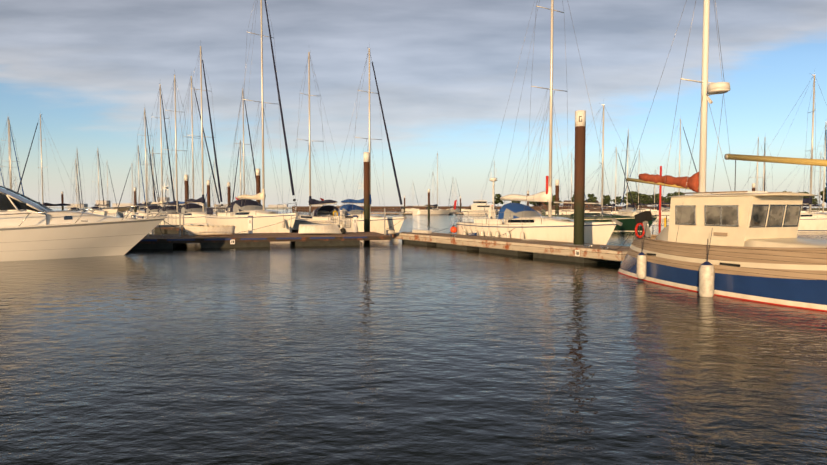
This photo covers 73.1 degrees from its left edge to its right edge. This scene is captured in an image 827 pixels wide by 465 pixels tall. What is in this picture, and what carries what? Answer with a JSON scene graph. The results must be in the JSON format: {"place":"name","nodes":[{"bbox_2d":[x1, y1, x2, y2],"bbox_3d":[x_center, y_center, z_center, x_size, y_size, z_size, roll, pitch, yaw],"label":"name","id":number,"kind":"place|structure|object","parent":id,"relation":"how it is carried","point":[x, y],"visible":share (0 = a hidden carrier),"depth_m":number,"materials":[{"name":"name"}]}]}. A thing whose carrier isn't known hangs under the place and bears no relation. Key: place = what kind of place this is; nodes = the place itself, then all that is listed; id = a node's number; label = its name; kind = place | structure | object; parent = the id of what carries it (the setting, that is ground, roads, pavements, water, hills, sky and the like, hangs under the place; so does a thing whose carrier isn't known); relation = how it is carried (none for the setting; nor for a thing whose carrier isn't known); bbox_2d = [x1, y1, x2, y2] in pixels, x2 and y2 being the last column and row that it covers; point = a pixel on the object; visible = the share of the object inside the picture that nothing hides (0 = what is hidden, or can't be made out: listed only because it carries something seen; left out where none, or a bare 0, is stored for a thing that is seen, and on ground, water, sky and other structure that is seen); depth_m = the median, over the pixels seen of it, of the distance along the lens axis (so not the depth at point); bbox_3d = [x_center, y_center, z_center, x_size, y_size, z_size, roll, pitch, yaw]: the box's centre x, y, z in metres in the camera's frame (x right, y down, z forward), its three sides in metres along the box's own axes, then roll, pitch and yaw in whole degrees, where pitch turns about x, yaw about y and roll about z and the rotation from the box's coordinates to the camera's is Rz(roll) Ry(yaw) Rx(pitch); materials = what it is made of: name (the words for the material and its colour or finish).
{"place":"outdoors","nodes":[
{"label":"outdoors","id":0,"kind":"place"},
{"bbox_2d":[112,206,669,210],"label":"sea wall","id":1,"kind":"structure","parent":0,"point":[313,208],"depth_m":296.81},
{"bbox_2d":[0,208,826,464],"bbox_3d":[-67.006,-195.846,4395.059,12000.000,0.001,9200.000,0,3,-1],"label":"water","id":2,"kind":"structure","parent":0,"point":[384,352],"depth_m":7.41,"materials":[{"name":"blue liquid"}]},
{"bbox_2d":[1,120,21,190],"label":"yacht","id":3,"kind":"object","parent":2,"relation":"on","point":[10,161],"visible":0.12,"depth_m":81.76,"materials":[{"name":"white"}]},
{"bbox_2d":[0,117,23,194],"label":"yacht","id":4,"kind":"object","parent":2,"relation":"on","point":[9,156],"visible":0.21,"depth_m":90.69,"materials":[{"name":"white"}]},
{"bbox_2d":[17,115,81,207],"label":"yacht","id":5,"kind":"object","parent":2,"relation":"on","point":[50,204],"visible":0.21,"depth_m":76.24,"materials":[{"name":"white"}]},
{"bbox_2d":[61,192,63,209],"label":"pile","id":6,"kind":"object","parent":2,"relation":"in","point":[62,199],"visible":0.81,"depth_m":118.46,"materials":[{"name":"brown paint"}]},
{"bbox_2d":[70,159,83,211],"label":"yacht","id":7,"kind":"object","parent":2,"relation":"on","point":[74,207],"visible":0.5,"depth_m":119.92,"materials":[{"name":"white"}]},
{"bbox_2d":[71,153,86,211],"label":"yacht","id":8,"kind":"object","parent":2,"relation":"on","point":[80,183],"visible":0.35,"depth_m":139.44,"materials":[{"name":"silver"}]},
{"bbox_2d":[0,186,167,261],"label":"motor yacht","id":9,"kind":"object","parent":2,"relation":"on","point":[31,229],"visible":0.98,"depth_m":22.32,"materials":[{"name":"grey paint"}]},
{"bbox_2d":[86,151,107,215],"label":"yacht","id":10,"kind":"object","parent":2,"relation":"on","point":[101,212],"visible":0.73,"depth_m":112.57,"materials":[{"name":"white"}]},
{"bbox_2d":[89,166,116,213],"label":"yacht","id":11,"kind":"object","parent":2,"relation":"on","point":[112,211],"visible":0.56,"depth_m":175.88,"materials":[{"name":"white"}]},
{"bbox_2d":[117,166,145,216],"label":"yacht","id":12,"kind":"object","parent":2,"relation":"on","point":[120,213],"visible":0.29,"depth_m":121.15,"materials":[{"name":"white"}]},
{"bbox_2d":[123,145,145,214],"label":"yacht","id":13,"kind":"object","parent":2,"relation":"on","point":[139,209],"visible":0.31,"depth_m":106.89,"materials":[{"name":"white"}]},
{"bbox_2d":[134,187,136,212],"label":"pile","id":14,"kind":"object","parent":2,"relation":"in","point":[135,203],"visible":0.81,"depth_m":93.94,"materials":[{"name":"brown paint"}]},
{"bbox_2d":[123,108,156,217],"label":"yacht","id":15,"kind":"object","parent":2,"relation":"on","point":[145,203],"visible":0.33,"depth_m":71.97,"materials":[{"name":"white"}]},
{"bbox_2d":[142,149,158,204],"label":"yacht","id":16,"kind":"object","parent":2,"relation":"on","point":[147,178],"visible":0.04,"depth_m":137.81,"materials":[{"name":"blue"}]},
{"bbox_2d":[144,147,159,210],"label":"yacht","id":17,"kind":"object","parent":2,"relation":"on","point":[152,155],"visible":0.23,"depth_m":111.65,"materials":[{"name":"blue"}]},
{"bbox_2d":[136,84,175,218],"bbox_3d":[-29.545,-8.860,64.454,3.488,16.917,11.402,-2,3,-42],"label":"yacht","id":18,"kind":"object","parent":2,"relation":"on","point":[152,209],"visible":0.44,"depth_m":63.37,"materials":[{"name":"white plastic"}]},
{"bbox_2d":[144,75,190,224],"bbox_3d":[-24.399,-8.069,56.323,3.388,16.068,10.777,-2,3,-42],"label":"yacht","id":19,"kind":"object","parent":2,"relation":"on","point":[170,208],"visible":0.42,"depth_m":55.50,"materials":[{"name":"white"}]},
{"bbox_2d":[154,227,184,233],"bbox_3d":[-18.121,0.021,43.475,1.200,0.840,10.100,-2,3,-42],"label":"finger","id":20,"kind":"object","parent":2,"relation":"on","point":[171,230],"visible":0.23,"depth_m":43.79},
{"bbox_2d":[184,175,188,203],"bbox_3d":[-23.340,-2.489,57.525,0.402,6.910,0.408,0,3,-1],"label":"pile","id":21,"kind":"object","parent":2,"relation":"in","point":[186,181],"visible":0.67,"depth_m":57.28,"materials":[{"name":"brown paint"}]},
{"bbox_2d":[157,75,221,212],"bbox_3d":[-25.549,-8.988,62.153,11.796,17.378,3.565,1,3,29],"label":"yacht","id":22,"kind":"object","parent":2,"relation":"on","point":[191,84],"visible":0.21,"depth_m":61.19,"materials":[{"name":"white"}]},
{"bbox_2d":[160,46,224,224],"bbox_3d":[-19.014,-8.097,48.969,3.499,16.784,11.375,-2,3,-42],"label":"yacht","id":23,"kind":"object","parent":2,"relation":"on","point":[193,212],"visible":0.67,"depth_m":47.97,"materials":[{"name":"white plastic"}]},
{"bbox_2d":[207,180,210,206],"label":"pile","id":24,"kind":"object","parent":2,"relation":"in","point":[208,194],"visible":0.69,"depth_m":69.24,"materials":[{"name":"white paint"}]},
{"bbox_2d":[204,160,227,212],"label":"yacht","id":25,"kind":"object","parent":2,"relation":"on","point":[218,194],"visible":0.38,"depth_m":161.16,"materials":[{"name":"white"}]},
{"bbox_2d":[227,182,230,205],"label":"pile","id":26,"kind":"object","parent":2,"relation":"in","point":[229,191],"visible":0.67,"depth_m":74.25,"materials":[{"name":"white paint"}]},
{"bbox_2d":[220,88,255,212],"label":"yacht","id":27,"kind":"object","parent":2,"relation":"on","point":[228,209],"visible":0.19,"depth_m":68.52,"materials":[{"name":"white"}]},
{"bbox_2d":[232,140,252,201],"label":"yacht","id":28,"kind":"object","parent":2,"relation":"on","point":[240,159],"visible":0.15,"depth_m":78.66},
{"bbox_2d":[205,0,298,232],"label":"yacht","id":29,"kind":"object","parent":2,"relation":"on","point":[243,207],"visible":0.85,"depth_m":39.22,"materials":[{"name":"white plastic"}]},
{"bbox_2d":[256,169,260,203],"bbox_3d":[-14.338,-2.325,51.663,0.402,7.110,0.408,0,3,-1],"label":"pile","id":30,"kind":"object","parent":2,"relation":"in","point":[258,185],"visible":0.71,"depth_m":51.40,"materials":[{"name":"brown paint"}]},
{"bbox_2d":[131,232,391,248],"bbox_3d":[-11.789,0.602,30.561,20.504,0.840,5.394,-1,3,-15],"label":"pontoon","id":31,"kind":"object","parent":2,"relation":"on","point":[171,241],"visible":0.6,"depth_m":29.23,"materials":[{"name":"blue rusty painted steel"}]},
{"bbox_2d":[147,213,223,236],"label":"gangway gate","id":32,"kind":"structure","parent":31,"relation":"on","point":[179,225],"depth_m":30.11,"materials":[{"name":"grey metal"}]},
{"bbox_2d":[159,221,219,236],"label":"mooring lines","id":33,"kind":"object","parent":31,"relation":"on","point":[179,229],"visible":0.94,"depth_m":26.27,"materials":[{"name":"grey fabric"}]},
{"bbox_2d":[183,225,234,235],"bbox_3d":[-11.260,-0.133,30.787,2.700,0.607,1.340,-1,3,-21],"label":"rowing dinghy","id":34,"kind":"object","parent":31,"relation":"on","point":[204,230],"visible":1,"depth_m":30.34,"materials":[{"name":"white plastic"}]},
{"bbox_2d":[298,224,341,233],"bbox_3d":[-5.363,-0.191,32.176,2.500,0.600,1.345,-1,3,-13],"label":"upturned dinghy","id":35,"kind":"object","parent":31,"relation":"on","point":[319,229],"visible":1,"depth_m":31.65,"materials":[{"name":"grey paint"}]},
{"bbox_2d":[137,215,536,239],"bbox_3d":[-4.099,-0.399,31.670,22.252,1.060,6.814,1,3,17],"label":"pontoon clutter","id":36,"kind":"object","parent":31,"relation":"on","point":[250,224],"visible":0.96,"depth_m":33.20,"materials":[{"name":"white paint"}]},
{"bbox_2d":[329,214,350,233],"bbox_3d":[-4.320,-0.503,32.859,1.272,1.161,0.730,0,3,-9],"label":"trolley","id":37,"kind":"object","parent":31,"relation":"on","point":[343,227],"visible":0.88,"depth_m":32.67,"materials":[{"name":"grey paint"}]},
{"bbox_2d":[384,208,394,234],"bbox_3d":[-1.378,-0.624,31.785,0.660,1.500,0.515,0,3,-11],"label":"service post","id":38,"kind":"object","parent":31,"relation":"on","point":[389,231],"visible":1,"depth_m":31.80,"materials":[{"name":"grey paint"}]},
{"bbox_2d":[285,52,363,231],"bbox_3d":[-7.706,-7.351,44.961,3.499,15.655,11.187,-2,3,-42],"label":"yacht","id":39,"kind":"object","parent":2,"relation":"on","point":[317,216],"visible":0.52,"depth_m":44.80,"materials":[{"name":"white plastic"}]},
{"bbox_2d":[321,48,406,235],"bbox_3d":[-4.195,-6.881,42.945,3.728,14.897,11.604,-2,3,-39],"label":"yacht","id":40,"kind":"object","parent":2,"relation":"on","point":[377,223],"visible":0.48,"depth_m":41.17,"materials":[{"name":"white plastic"}]},
{"bbox_2d":[364,152,369,231],"bbox_3d":[-3.036,-1.636,36.355,0.402,7.110,0.408,0,3,-1],"label":"pile","id":41,"kind":"object","parent":2,"relation":"in","point":[366,191],"visible":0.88,"depth_m":36.15,"materials":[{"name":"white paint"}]},
{"bbox_2d":[402,183,418,211],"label":"yacht","id":42,"kind":"object","parent":2,"relation":"on","point":[410,209],"visible":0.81,"depth_m":276.04,"materials":[{"name":"white"}]},
{"bbox_2d":[428,189,429,218],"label":"pile","id":43,"kind":"object","parent":2,"relation":"in","point":[428,203],"visible":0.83,"depth_m":99.68,"materials":[{"name":"brown"}]},
{"bbox_2d":[412,151,450,214],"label":"yacht","id":44,"kind":"object","parent":2,"relation":"on","point":[433,211],"visible":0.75,"depth_m":152.23,"materials":[{"name":"white"}]},
{"bbox_2d":[448,179,459,211],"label":"yacht","id":45,"kind":"object","parent":2,"relation":"on","point":[455,210],"visible":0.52,"depth_m":236.85,"materials":[{"name":"white"}]},
{"bbox_2d":[461,193,497,214],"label":"motor boat","id":46,"kind":"object","parent":2,"relation":"on","point":[476,205],"visible":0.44,"depth_m":158.84,"materials":[{"name":"white plastic"}]},
{"bbox_2d":[371,212,588,214],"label":"pontoon","id":47,"kind":"object","parent":2,"relation":"on","point":[412,213],"visible":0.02,"depth_m":158.01,"materials":[{"name":"concrete"}]},
{"bbox_2d":[480,161,503,210],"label":"yacht","id":48,"kind":"object","parent":2,"relation":"on","point":[494,193],"visible":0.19,"depth_m":171.16,"materials":[{"name":"white"}]},
{"bbox_2d":[392,231,629,262],"bbox_3d":[3.839,0.694,26.692,2.218,1.004,16.426,-2,3,-31],"label":"pontoon","id":49,"kind":"object","parent":2,"relation":"on","point":[551,250],"visible":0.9,"depth_m":23.84,"materials":[{"name":"concrete"}]},
{"bbox_2d":[238,216,630,249],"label":"mooring lines","id":50,"kind":"object","parent":49,"relation":"on","point":[468,234],"visible":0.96,"depth_m":28.40,"materials":[{"name":"grey fabric"}]},
{"bbox_2d":[562,244,593,245],"bbox_3d":[6.606,0.483,22.316,0.900,0.020,0.900,-2,3,-31],"label":"pile guide bracket","id":51,"kind":"object","parent":49,"relation":"on","point":[577,245],"visible":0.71,"depth_m":22.21,"materials":[{"name":"grey paint"}]},
{"bbox_2d":[450,0,622,244],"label":"yacht","id":52,"kind":"object","parent":2,"relation":"on","point":[525,221],"visible":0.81,"depth_m":27.37,"materials":[{"name":"white plastic"}]},
{"bbox_2d":[555,180,558,214],"bbox_3d":[15.455,-2.406,60.123,0.402,6.510,0.408,0,3,-1],"label":"pile","id":53,"kind":"object","parent":2,"relation":"in","point":[556,195],"visible":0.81,"depth_m":59.91,"materials":[{"name":"brown"}]},
{"bbox_2d":[546,153,589,214],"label":"yacht","id":54,"kind":"object","parent":2,"relation":"on","point":[564,212],"visible":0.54,"depth_m":133.30,"materials":[{"name":"white"}]},
{"bbox_2d":[573,110,585,244],"bbox_3d":[6.606,-1.125,22.240,0.412,7.360,0.425,0,3,-1],"label":"pile","id":55,"kind":"object","parent":2,"relation":"in","point":[579,167],"visible":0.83,"depth_m":22.04,"materials":[{"name":"brown"}]},
{"bbox_2d":[532,104,658,231],"bbox_3d":[14.752,-5.449,47.551,11.812,11.621,3.499,1,3,26],"label":"sailboat","id":56,"kind":"object","parent":2,"relation":"on","point":[629,224],"visible":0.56,"depth_m":46.08,"materials":[{"name":"green"}]},
{"bbox_2d":[589,147,634,213],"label":"yacht","id":57,"kind":"object","parent":2,"relation":"on","point":[614,211],"visible":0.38,"depth_m":99.58,"materials":[{"name":"white"}]},
{"bbox_2d":[617,130,638,215],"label":"yacht","id":58,"kind":"object","parent":2,"relation":"on","point":[630,210],"visible":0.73,"depth_m":98.48,"materials":[{"name":"white"}]},
{"bbox_2d":[618,150,658,211],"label":"yacht","id":59,"kind":"object","parent":2,"relation":"on","point":[638,196],"visible":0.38,"depth_m":129.68,"materials":[{"name":"white"}]},
{"bbox_2d":[649,170,656,208],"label":"yacht","id":60,"kind":"object","parent":2,"relation":"on","point":[654,194],"visible":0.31,"depth_m":146.56,"materials":[{"name":"white"}]},
{"bbox_2d":[632,119,696,219],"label":"yacht","id":61,"kind":"object","parent":2,"relation":"on","point":[665,210],"visible":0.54,"depth_m":92.97,"materials":[{"name":"white"}]},
{"bbox_2d":[618,0,826,310],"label":"boat","id":62,"kind":"object","parent":2,"relation":"on","point":[747,245],"visible":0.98,"depth_m":13.16,"materials":[{"name":"grey wood"}]},
{"bbox_2d":[748,137,765,190],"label":"yacht","id":63,"kind":"object","parent":2,"relation":"on","point":[757,177],"visible":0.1,"depth_m":85.74,"materials":[{"name":"white metal"}]},
{"bbox_2d":[755,143,772,190],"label":"yacht","id":64,"kind":"object","parent":2,"relation":"on","point":[763,182],"visible":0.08,"depth_m":86.88,"materials":[{"name":"white metal"}]},
{"bbox_2d":[742,73,826,231],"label":"yacht","id":65,"kind":"object","parent":2,"relation":"on","point":[812,222],"visible":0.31,"depth_m":46.99,"materials":[{"name":"white plastic"}]},
{"bbox_2d":[797,154,826,212],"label":"yacht","id":66,"kind":"object","parent":2,"relation":"on","point":[807,209],"visible":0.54,"depth_m":116.32,"materials":[{"name":"white"}]},
{"bbox_2d":[811,122,826,213],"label":"yacht","id":67,"kind":"object","parent":2,"relation":"on","point":[825,156],"visible":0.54,"depth_m":75.79,"materials":[{"name":"white"}]},
{"bbox_2d":[0,0,826,207],"label":"sky","id":68,"kind":"structure","parent":0,"point":[445,70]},
{"bbox_2d":[39,187,826,209],"bbox_3d":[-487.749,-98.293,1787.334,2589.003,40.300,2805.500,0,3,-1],"label":"trees","id":69,"kind":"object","parent":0,"point":[645,199],"depth_m":472.24,"materials":[{"name":"green plant"}]}
]}

